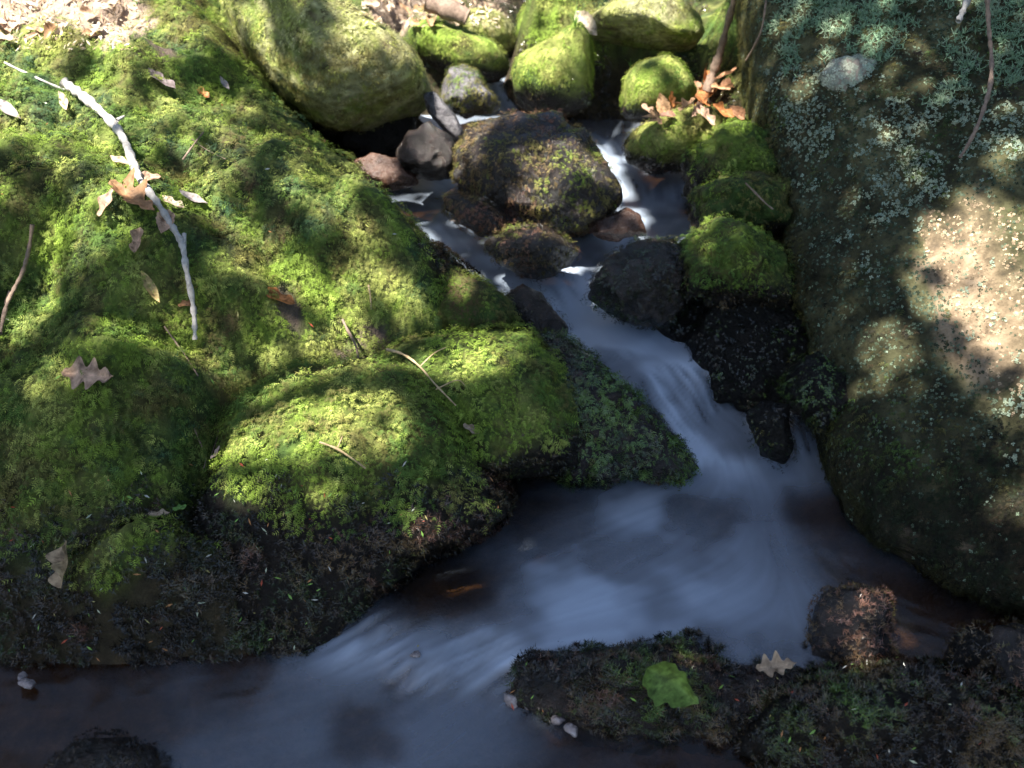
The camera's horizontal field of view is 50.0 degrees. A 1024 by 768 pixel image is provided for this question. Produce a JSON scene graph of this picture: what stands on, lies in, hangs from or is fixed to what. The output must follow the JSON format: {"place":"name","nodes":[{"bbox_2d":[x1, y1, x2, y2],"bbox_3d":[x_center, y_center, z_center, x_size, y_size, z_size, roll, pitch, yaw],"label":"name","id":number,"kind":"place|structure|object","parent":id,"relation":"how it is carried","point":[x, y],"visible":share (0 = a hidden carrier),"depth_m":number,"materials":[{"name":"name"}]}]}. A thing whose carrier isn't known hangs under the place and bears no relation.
{"place":"outdoors","nodes":[
{"label":"outdoors","id":0,"kind":"place"},
{"bbox_2d":[0,0,1023,767],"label":"forest floor","id":1,"kind":"structure","parent":0,"point":[318,226],"depth_m":1.96,"materials":[{"name":"plant"}]},
{"bbox_2d":[0,32,12,39],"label":"fallen leaf","id":2,"kind":"object","parent":1,"relation":"on","point":[8,36],"visible":1,"depth_m":2.33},
{"bbox_2d":[0,99,19,117],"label":"fallen leaf","id":3,"kind":"object","parent":1,"relation":"on","point":[6,107],"visible":1,"depth_m":2.19,"materials":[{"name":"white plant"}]},
{"bbox_2d":[7,14,19,28],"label":"fallen leaf","id":4,"kind":"object","parent":1,"relation":"on","point":[12,24],"visible":0.98,"depth_m":2.48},
{"bbox_2d":[0,224,34,334],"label":"twig","id":5,"kind":"object","parent":1,"relation":"on","point":[9,296],"visible":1,"depth_m":2.01,"materials":[{"name":"wood"}]},
{"bbox_2d":[4,61,63,89],"bbox_3d":[-0.988,-0.631,2.259,0.160,0.040,0.022,15,36,22],"label":"twig","id":6,"kind":"object","parent":1,"relation":"on","point":[36,77],"visible":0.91,"depth_m":2.24,"materials":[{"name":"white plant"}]},
{"bbox_2d":[43,22,56,38],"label":"fallen leaf","id":7,"kind":"object","parent":1,"relation":"on","point":[48,27],"visible":1,"depth_m":2.31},
{"bbox_2d":[45,540,67,587],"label":"fallen leaf","id":8,"kind":"object","parent":1,"relation":"on","point":[57,558],"visible":1,"depth_m":1.74,"materials":[{"name":"plant"}]},
{"bbox_2d":[54,24,62,39],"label":"fallen leaf","id":9,"kind":"object","parent":1,"relation":"on","point":[57,32],"visible":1,"depth_m":2.31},
{"bbox_2d":[58,91,67,109],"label":"fallen leaf","id":10,"kind":"object","parent":1,"relation":"on","point":[63,101],"visible":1,"depth_m":2.21,"materials":[{"name":"beige plant"}]},
{"bbox_2d":[61,356,112,389],"bbox_3d":[-0.704,-0.018,1.820,0.091,0.039,0.050,0,33,0],"label":"fallen leaf","id":11,"kind":"object","parent":1,"relation":"on","point":[92,373],"visible":1,"depth_m":1.83,"materials":[{"name":"plant"}]},
{"bbox_2d":[78,5,95,17],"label":"fallen leaf","id":12,"kind":"object","parent":1,"relation":"on","point":[85,11],"visible":1,"depth_m":2.48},
{"bbox_2d":[82,28,100,35],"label":"fallen leaf","id":13,"kind":"object","parent":1,"relation":"on","point":[86,31],"visible":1,"depth_m":2.30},
{"bbox_2d":[89,21,100,35],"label":"fallen leaf","id":14,"kind":"object","parent":13,"relation":"on","point":[95,28],"visible":1,"depth_m":2.30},
{"bbox_2d":[97,188,112,215],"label":"fallen leaf","id":15,"kind":"object","parent":1,"relation":"on","point":[104,200],"visible":0.98,"depth_m":1.95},
{"bbox_2d":[101,0,116,4],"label":"fallen leaf","id":16,"kind":"object","parent":1,"relation":"on","point":[105,2],"visible":1,"depth_m":2.49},
{"bbox_2d":[43,725,183,767],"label":"boulder","id":17,"kind":"object","parent":1,"relation":"on","point":[116,752],"visible":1,"depth_m":1.60,"materials":[{"name":"stone"}]},
{"bbox_2d":[110,155,128,163],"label":"fallen leaf","id":18,"kind":"object","parent":1,"relation":"on","point":[121,159],"visible":0.64,"depth_m":2.07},
{"bbox_2d":[59,77,197,339],"bbox_3d":[-0.708,-0.355,2.094,0.076,0.324,0.599,-21,38,-29],"label":"branch","id":19,"kind":"object","parent":1,"relation":"on","point":[89,101],"visible":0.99,"depth_m":1.98,"materials":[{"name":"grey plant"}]},
{"bbox_2d":[109,166,154,210],"bbox_3d":[-0.677,-0.345,1.948,0.067,0.066,0.072,-13,35,-18],"label":"fallen leaf","id":20,"kind":"object","parent":19,"relation":"on","point":[130,193],"visible":1,"depth_m":1.96,"materials":[{"name":"plant"}]},
{"bbox_2d":[129,227,142,252],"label":"fallen leaf","id":21,"kind":"object","parent":1,"relation":"on","point":[136,235],"visible":1,"depth_m":1.94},
{"bbox_2d":[141,270,159,302],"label":"fallen leaf","id":22,"kind":"object","parent":1,"relation":"on","point":[147,281],"visible":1,"depth_m":1.94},
{"bbox_2d":[142,171,160,179],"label":"fallen leaf","id":23,"kind":"object","parent":1,"relation":"on","point":[147,175],"visible":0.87,"depth_m":2.00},
{"bbox_2d":[148,509,169,515],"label":"fallen leaf","id":24,"kind":"object","parent":1,"relation":"on","point":[153,513],"visible":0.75,"depth_m":1.86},
{"bbox_2d":[148,67,175,88],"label":"fallen leaf","id":25,"kind":"object","parent":1,"relation":"on","point":[170,83],"visible":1,"depth_m":2.23,"materials":[{"name":"beige plant"}]},
{"bbox_2d":[156,209,174,233],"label":"fallen leaf","id":26,"kind":"object","parent":1,"relation":"on","point":[162,224],"visible":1,"depth_m":1.96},
{"bbox_2d":[162,195,184,207],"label":"fallen leaf","id":27,"kind":"object","parent":1,"relation":"on","point":[171,200],"visible":1,"depth_m":2.00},
{"bbox_2d":[173,504,186,510],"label":"fallen leaf","id":28,"kind":"object","parent":1,"relation":"on","point":[178,507],"visible":1,"depth_m":1.88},
{"bbox_2d":[164,326,198,375],"bbox_3d":[-0.584,-0.059,1.943,0.092,0.067,0.006,28,42,35],"label":"twig","id":29,"kind":"object","parent":1,"relation":"on","point":[176,343],"visible":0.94,"depth_m":1.95,"materials":[{"name":"wood"}]},
{"bbox_2d":[178,300,190,306],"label":"fallen leaf","id":30,"kind":"object","parent":1,"relation":"on","point":[185,303],"visible":0.78,"depth_m":1.97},
{"bbox_2d":[179,189,207,203],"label":"fallen leaf","id":31,"kind":"object","parent":1,"relation":"on","point":[194,197],"visible":1,"depth_m":2.03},
{"bbox_2d":[182,132,224,159],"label":"twig","id":32,"kind":"object","parent":1,"relation":"on","point":[190,148],"visible":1,"depth_m":2.13,"materials":[{"name":"wood"}]},
{"bbox_2d":[266,287,294,303],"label":"fallen leaf","id":33,"kind":"object","parent":1,"relation":"on","point":[287,299],"visible":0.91,"depth_m":2.02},
{"bbox_2d":[185,349,518,666],"bbox_3d":[-0.281,0.229,1.967,0.590,0.526,0.555,0,33,0],"label":"boulder","id":34,"kind":"object","parent":1,"relation":"on","point":[386,419],"visible":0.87,"depth_m":1.81,"materials":[{"name":"plant"}]},
{"bbox_2d":[319,436,365,468],"bbox_3d":[-0.273,0.110,1.796,0.082,0.039,0.025,11,34,16],"label":"twig","id":35,"kind":"object","parent":34,"relation":"on","point":[341,451],"visible":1,"depth_m":1.79,"materials":[{"name":"wood"}]},
{"bbox_2d":[341,319,358,358],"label":"twig","id":36,"kind":"object","parent":34,"relation":"on","point":[348,332],"visible":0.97,"depth_m":2.03,"materials":[{"name":"wood"}]},
{"bbox_2d":[363,0,379,6],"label":"fallen leaf","id":37,"kind":"object","parent":1,"relation":"on","point":[375,3],"visible":1,"depth_m":2.92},
{"bbox_2d":[352,153,418,190],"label":"boulder","id":38,"kind":"object","parent":1,"relation":"on","point":[392,173],"visible":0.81,"depth_m":2.46,"materials":[{"name":"stone"}]},
{"bbox_2d":[384,625,464,673],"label":"boulder","id":39,"kind":"object","parent":1,"relation":"on","point":[425,637],"visible":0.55,"depth_m":1.78,"materials":[{"name":"stone"}]},
{"bbox_2d":[396,121,456,180],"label":"boulder","id":40,"kind":"object","parent":1,"relation":"on","point":[425,151],"visible":0.86,"depth_m":2.46,"materials":[{"name":"stone"}]},
{"bbox_2d":[423,91,463,141],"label":"boulder","id":41,"kind":"object","parent":40,"relation":"on","point":[441,114],"visible":0.94,"depth_m":2.55,"materials":[{"name":"grey stone"}]},
{"bbox_2d":[407,18,509,83],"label":"boulder","id":42,"kind":"object","parent":1,"relation":"on","point":[439,46],"visible":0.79,"depth_m":2.76,"materials":[{"name":"plant"}]},
{"bbox_2d":[408,18,419,25],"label":"fallen leaf","id":43,"kind":"object","parent":42,"relation":"on","point":[412,21],"visible":1,"depth_m":2.76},
{"bbox_2d":[426,15,436,25],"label":"fallen leaf","id":44,"kind":"object","parent":42,"relation":"on","point":[430,20],"visible":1,"depth_m":2.74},
{"bbox_2d":[424,0,470,24],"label":"broken log","id":45,"kind":"object","parent":42,"relation":"on","point":[454,11],"visible":1,"depth_m":2.72,"materials":[{"name":"wood"}]},
{"bbox_2d":[439,63,500,119],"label":"boulder","id":46,"kind":"object","parent":1,"relation":"on","point":[466,93],"visible":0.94,"depth_m":2.66,"materials":[{"name":"grey stone"}]},
{"bbox_2d":[433,265,523,332],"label":"boulder","id":47,"kind":"object","parent":1,"relation":"on","point":[469,301],"visible":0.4,"depth_m":2.10,"materials":[{"name":"plant"}]},
{"bbox_2d":[375,321,585,484],"bbox_3d":[-0.057,0.038,2.075,0.424,0.320,0.385,0,33,0],"label":"boulder","id":48,"kind":"object","parent":1,"relation":"on","point":[513,400],"visible":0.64,"depth_m":1.96,"materials":[{"name":"plant"}]},
{"bbox_2d":[386,347,464,405],"bbox_3d":[-0.144,-0.028,1.969,0.171,0.062,0.068,27,42,35],"label":"twig","id":49,"kind":"object","parent":48,"relation":"on","point":[412,360],"visible":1,"depth_m":1.95,"materials":[{"name":"wood"}]},
{"bbox_2d":[463,423,478,433],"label":"fallen leaf","id":50,"kind":"object","parent":48,"relation":"on","point":[466,426],"visible":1,"depth_m":1.92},
{"bbox_2d":[0,0,1016,766],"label":"needle litter","id":51,"kind":"object","parent":1,"relation":"on","point":[266,168],"visible":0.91,"depth_m":2.35,"materials":[{"name":"plant"}]},
{"bbox_2d":[514,1,526,44],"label":"boulder","id":52,"kind":"object","parent":1,"relation":"on","point":[517,26],"visible":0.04,"depth_m":2.97,"materials":[{"name":"plant"}]},
{"bbox_2d":[449,108,624,237],"bbox_3d":[0.049,-0.463,2.494,0.398,0.362,0.422,0,33,0],"label":"boulder","id":53,"kind":"object","parent":1,"relation":"on","point":[545,168],"visible":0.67,"depth_m":2.33,"materials":[{"name":"stone"}]},
{"bbox_2d":[518,327,701,493],"bbox_3d":[0.161,0.056,2.151,0.444,0.320,0.400,0,33,0],"label":"boulder","id":54,"kind":"object","parent":1,"relation":"on","point":[629,435],"visible":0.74,"depth_m":2.03,"materials":[{"name":"plant"}]},
{"bbox_2d":[619,52,700,124],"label":"boulder","id":55,"kind":"object","parent":1,"relation":"on","point":[647,81],"visible":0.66,"depth_m":2.60,"materials":[{"name":"plant"}]},
{"bbox_2d":[504,625,829,761],"bbox_3d":[0.258,0.489,1.740,0.549,0.251,0.242,0,33,0],"label":"boulder","id":56,"kind":"object","parent":1,"relation":"on","point":[587,691],"visible":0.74,"depth_m":1.66,"materials":[{"name":"stone"}]},
{"bbox_2d":[642,661,698,707],"bbox_3d":[0.233,0.439,1.616,0.082,0.059,0.047,0,33,0],"label":"fallen leaf","id":57,"kind":"object","parent":56,"relation":"on","point":[664,682],"visible":1,"depth_m":1.63,"materials":[{"name":"plant"}]},
{"bbox_2d":[756,650,796,676],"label":"fallen leaf","id":58,"kind":"object","parent":56,"relation":"on","point":[767,666],"visible":1,"depth_m":1.68,"materials":[{"name":"plant"}]},
{"bbox_2d":[656,297,705,345],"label":"boulder","id":59,"kind":"object","parent":1,"relation":"on","point":[679,330],"visible":0.06,"depth_m":2.30,"materials":[{"name":"black stone"}]},
{"bbox_2d":[621,103,750,175],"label":"boulder","id":60,"kind":"object","parent":1,"relation":"on","point":[652,148],"visible":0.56,"depth_m":2.45,"materials":[{"name":"plant"}]},
{"bbox_2d":[642,108,661,123],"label":"fallen leaf","id":61,"kind":"object","parent":60,"relation":"on","point":[654,115],"visible":1,"depth_m":2.43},
{"bbox_2d":[656,93,670,112],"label":"fallen leaf","id":62,"kind":"object","parent":60,"relation":"on","point":[663,103],"visible":0.77,"depth_m":2.59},
{"bbox_2d":[659,110,676,116],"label":"fallen leaf","id":63,"kind":"object","parent":60,"relation":"on","point":[669,113],"visible":1,"depth_m":2.42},
{"bbox_2d":[669,91,675,106],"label":"fallen leaf","id":64,"kind":"object","parent":60,"relation":"on","point":[672,98],"visible":1,"depth_m":2.58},
{"bbox_2d":[670,102,694,109],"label":"fallen leaf","id":65,"kind":"object","parent":60,"relation":"on","point":[679,104],"visible":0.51,"depth_m":2.60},
{"bbox_2d":[678,97,695,110],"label":"fallen leaf","id":66,"kind":"object","parent":60,"relation":"on","point":[685,103],"visible":1,"depth_m":2.40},
{"bbox_2d":[692,100,704,116],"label":"fallen leaf","id":67,"kind":"object","parent":60,"relation":"on","point":[698,106],"visible":1,"depth_m":2.39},
{"bbox_2d":[695,90,708,103],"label":"fallen leaf","id":68,"kind":"object","parent":60,"relation":"on","point":[701,95],"visible":1,"depth_m":2.40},
{"bbox_2d":[699,83,718,97],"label":"fallen leaf","id":69,"kind":"object","parent":1,"relation":"on","point":[710,93],"visible":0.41,"depth_m":2.78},
{"bbox_2d":[703,0,736,91],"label":"stick","id":70,"kind":"object","parent":69,"relation":"on","point":[715,65],"visible":0.97,"depth_m":2.72,"materials":[{"name":"wood"}]},
{"bbox_2d":[711,80,730,89],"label":"fallen leaf","id":71,"kind":"object","parent":1,"relation":"on","point":[715,85],"visible":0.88,"depth_m":2.74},
{"bbox_2d":[713,67,735,78],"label":"fallen leaf","id":72,"kind":"object","parent":71,"relation":"on","point":[726,73],"visible":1,"depth_m":2.71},
{"bbox_2d":[720,77,732,86],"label":"fallen leaf","id":73,"kind":"object","parent":71,"relation":"on","point":[726,82],"visible":1,"depth_m":2.44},
{"bbox_2d":[679,117,777,199],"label":"boulder","id":74,"kind":"object","parent":1,"relation":"on","point":[734,146],"visible":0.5,"depth_m":2.32,"materials":[{"name":"plant"}]},
{"bbox_2d":[700,107,715,124],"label":"fallen leaf","id":75,"kind":"object","parent":74,"relation":"on","point":[707,115],"visible":1,"depth_m":2.38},
{"bbox_2d":[713,101,733,116],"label":"fallen leaf","id":76,"kind":"object","parent":74,"relation":"on","point":[721,109],"visible":0.99,"depth_m":2.38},
{"bbox_2d":[729,105,745,119],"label":"fallen leaf","id":77,"kind":"object","parent":74,"relation":"on","point":[739,112],"visible":0.98,"depth_m":2.39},
{"bbox_2d":[682,296,808,414],"bbox_3d":[0.510,-0.075,2.251,0.323,0.261,0.240,0,33,0],"label":"boulder","id":78,"kind":"object","parent":1,"relation":"on","point":[742,354],"visible":0.51,"depth_m":2.20,"materials":[{"name":"black stone"}]},
{"bbox_2d":[674,210,796,310],"bbox_3d":[0.449,-0.237,2.195,0.250,0.256,0.250,0,33,0],"label":"boulder","id":79,"kind":"object","parent":78,"relation":"on","point":[728,262],"visible":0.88,"depth_m":2.11,"materials":[{"name":"plant"}]},
{"bbox_2d":[686,167,793,239],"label":"boulder","id":80,"kind":"object","parent":79,"relation":"on","point":[735,196],"visible":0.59,"depth_m":2.22,"materials":[{"name":"plant"}]},
{"bbox_2d":[745,182,773,209],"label":"twig","id":81,"kind":"object","parent":80,"relation":"on","point":[757,194],"visible":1,"depth_m":2.18,"materials":[{"name":"wood"}]},
{"bbox_2d":[776,351,848,438],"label":"boulder","id":82,"kind":"object","parent":1,"relation":"on","point":[814,392],"visible":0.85,"depth_m":2.02,"materials":[{"name":"black stone"}]},
{"bbox_2d":[799,576,901,671],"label":"boulder","id":83,"kind":"object","parent":1,"relation":"on","point":[850,622],"visible":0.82,"depth_m":1.71,"materials":[{"name":"stone"}]},
{"bbox_2d":[729,651,1023,767],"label":"boulder","id":84,"kind":"object","parent":1,"relation":"on","point":[930,724],"visible":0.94,"depth_m":1.58,"materials":[{"name":"plant"}]},
{"bbox_2d":[942,618,1002,681],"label":"boulder","id":85,"kind":"object","parent":84,"relation":"on","point":[970,647],"visible":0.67,"depth_m":1.67,"materials":[{"name":"black stone"}]},
{"bbox_2d":[733,0,1023,616],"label":"rock slab","id":86,"kind":"object","parent":1,"relation":"on","point":[903,237],"visible":0.82,"depth_m":2.04,"materials":[{"name":"stone"}]},
{"bbox_2d":[745,0,766,60],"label":"twig","id":87,"kind":"object","parent":86,"relation":"on","point":[756,41],"visible":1,"depth_m":2.38,"materials":[{"name":"wood"}]},
{"bbox_2d":[817,54,876,90],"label":"boulder","id":88,"kind":"object","parent":86,"relation":"on","point":[839,72],"visible":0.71,"depth_m":2.22,"materials":[{"name":"stone"}]},
{"bbox_2d":[955,0,970,22],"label":"twig","id":89,"kind":"object","parent":86,"relation":"on","point":[962,11],"visible":1,"depth_m":2.14,"materials":[{"name":"wood"}]},
{"bbox_2d":[958,0,994,157],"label":"twig","id":90,"kind":"object","parent":86,"relation":"on","point":[991,66],"visible":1,"depth_m":2.07,"materials":[{"name":"wood"}]},
{"bbox_2d":[984,616,1023,695],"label":"boulder","id":91,"kind":"object","parent":1,"relation":"on","point":[1009,643],"visible":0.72,"depth_m":1.65,"materials":[{"name":"stone"}]},
{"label":"boulder","id":92,"kind":"object","parent":1,"relation":"on","visible":0},
{"bbox_2d":[589,0,707,54],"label":"boulder","id":93,"kind":"object","parent":92,"relation":"on","point":[674,26],"visible":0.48,"depth_m":2.72,"materials":[{"name":"plant"}]},
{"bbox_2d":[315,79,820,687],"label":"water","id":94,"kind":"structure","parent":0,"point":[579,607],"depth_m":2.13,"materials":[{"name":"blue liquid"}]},
{"bbox_2d":[17,671,27,679],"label":"pebble","id":95,"kind":"object","parent":94,"relation":"on","point":[22,674],"visible":1,"depth_m":1.74,"materials":[{"name":"stone"}]},
{"bbox_2d":[18,677,36,688],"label":"pebble","id":96,"kind":"object","parent":94,"relation":"on","point":[26,683],"visible":1,"depth_m":1.72,"materials":[{"name":"stone"}]},
{"bbox_2d":[333,116,415,158],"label":"boulder","id":97,"kind":"object","parent":94,"relation":"on","point":[387,138],"visible":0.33,"depth_m":2.65,"materials":[{"name":"black stone"}]},
{"bbox_2d":[219,0,434,140],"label":"boulder","id":98,"kind":"object","parent":97,"relation":"on","point":[331,68],"visible":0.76,"depth_m":2.41,"materials":[{"name":"stone"}]},
{"bbox_2d":[440,189,506,240],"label":"boulder","id":99,"kind":"object","parent":94,"relation":"in","point":[479,219],"visible":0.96,"depth_m":2.33,"materials":[{"name":"stone"}]},
{"bbox_2d":[459,6,516,59],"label":"boulder","id":100,"kind":"object","parent":94,"relation":"on","point":[503,34],"visible":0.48,"depth_m":2.90,"materials":[{"name":"stone"}]},
{"bbox_2d":[504,693,517,708],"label":"pebble","id":101,"kind":"object","parent":94,"relation":"on","point":[509,698],"visible":0.76,"depth_m":1.69,"materials":[{"name":"stone"}]},
{"bbox_2d":[480,219,580,282],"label":"boulder","id":102,"kind":"object","parent":94,"relation":"in","point":[537,251],"visible":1,"depth_m":2.24,"materials":[{"name":"stone"}]},
{"bbox_2d":[504,283,573,337],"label":"boulder","id":103,"kind":"object","parent":94,"relation":"in","point":[535,307],"visible":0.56,"depth_m":2.22,"materials":[{"name":"stone"}]},
{"bbox_2d":[511,20,595,117],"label":"boulder","id":104,"kind":"object","parent":94,"relation":"on","point":[554,72],"visible":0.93,"depth_m":2.67,"materials":[{"name":"plant"}]},
{"bbox_2d":[553,0,586,28],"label":"grass tuft","id":105,"kind":"object","parent":104,"relation":"on","point":[575,20],"visible":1,"depth_m":2.65,"materials":[{"name":"green plant"}]},
{"bbox_2d":[574,10,596,34],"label":"fallen leaf","id":106,"kind":"object","parent":104,"relation":"on","point":[585,18],"visible":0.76,"depth_m":2.75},
{"bbox_2d":[551,715,564,724],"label":"pebble","id":107,"kind":"object","parent":94,"relation":"on","point":[557,720],"visible":1,"depth_m":1.66,"materials":[{"name":"stone"}]},
{"bbox_2d":[563,722,577,737],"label":"pebble","id":108,"kind":"object","parent":94,"relation":"on","point":[571,729],"visible":1,"depth_m":1.65,"materials":[{"name":"stone"}]},
{"bbox_2d":[588,207,646,241],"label":"boulder","id":109,"kind":"object","parent":94,"relation":"in","point":[621,224],"visible":0.97,"depth_m":2.38,"materials":[{"name":"stone"}]},
{"bbox_2d":[580,233,695,331],"bbox_3d":[0.266,-0.209,2.265,0.254,0.237,0.218,-9,34,-14],"label":"boulder","id":110,"kind":"object","parent":94,"relation":"in","point":[638,282],"visible":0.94,"depth_m":2.18,"materials":[{"name":"stone"}]},
{"bbox_2d":[741,397,801,473],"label":"boulder","id":111,"kind":"object","parent":94,"relation":"on","point":[768,424],"visible":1,"depth_m":2.05,"materials":[{"name":"black stone"}]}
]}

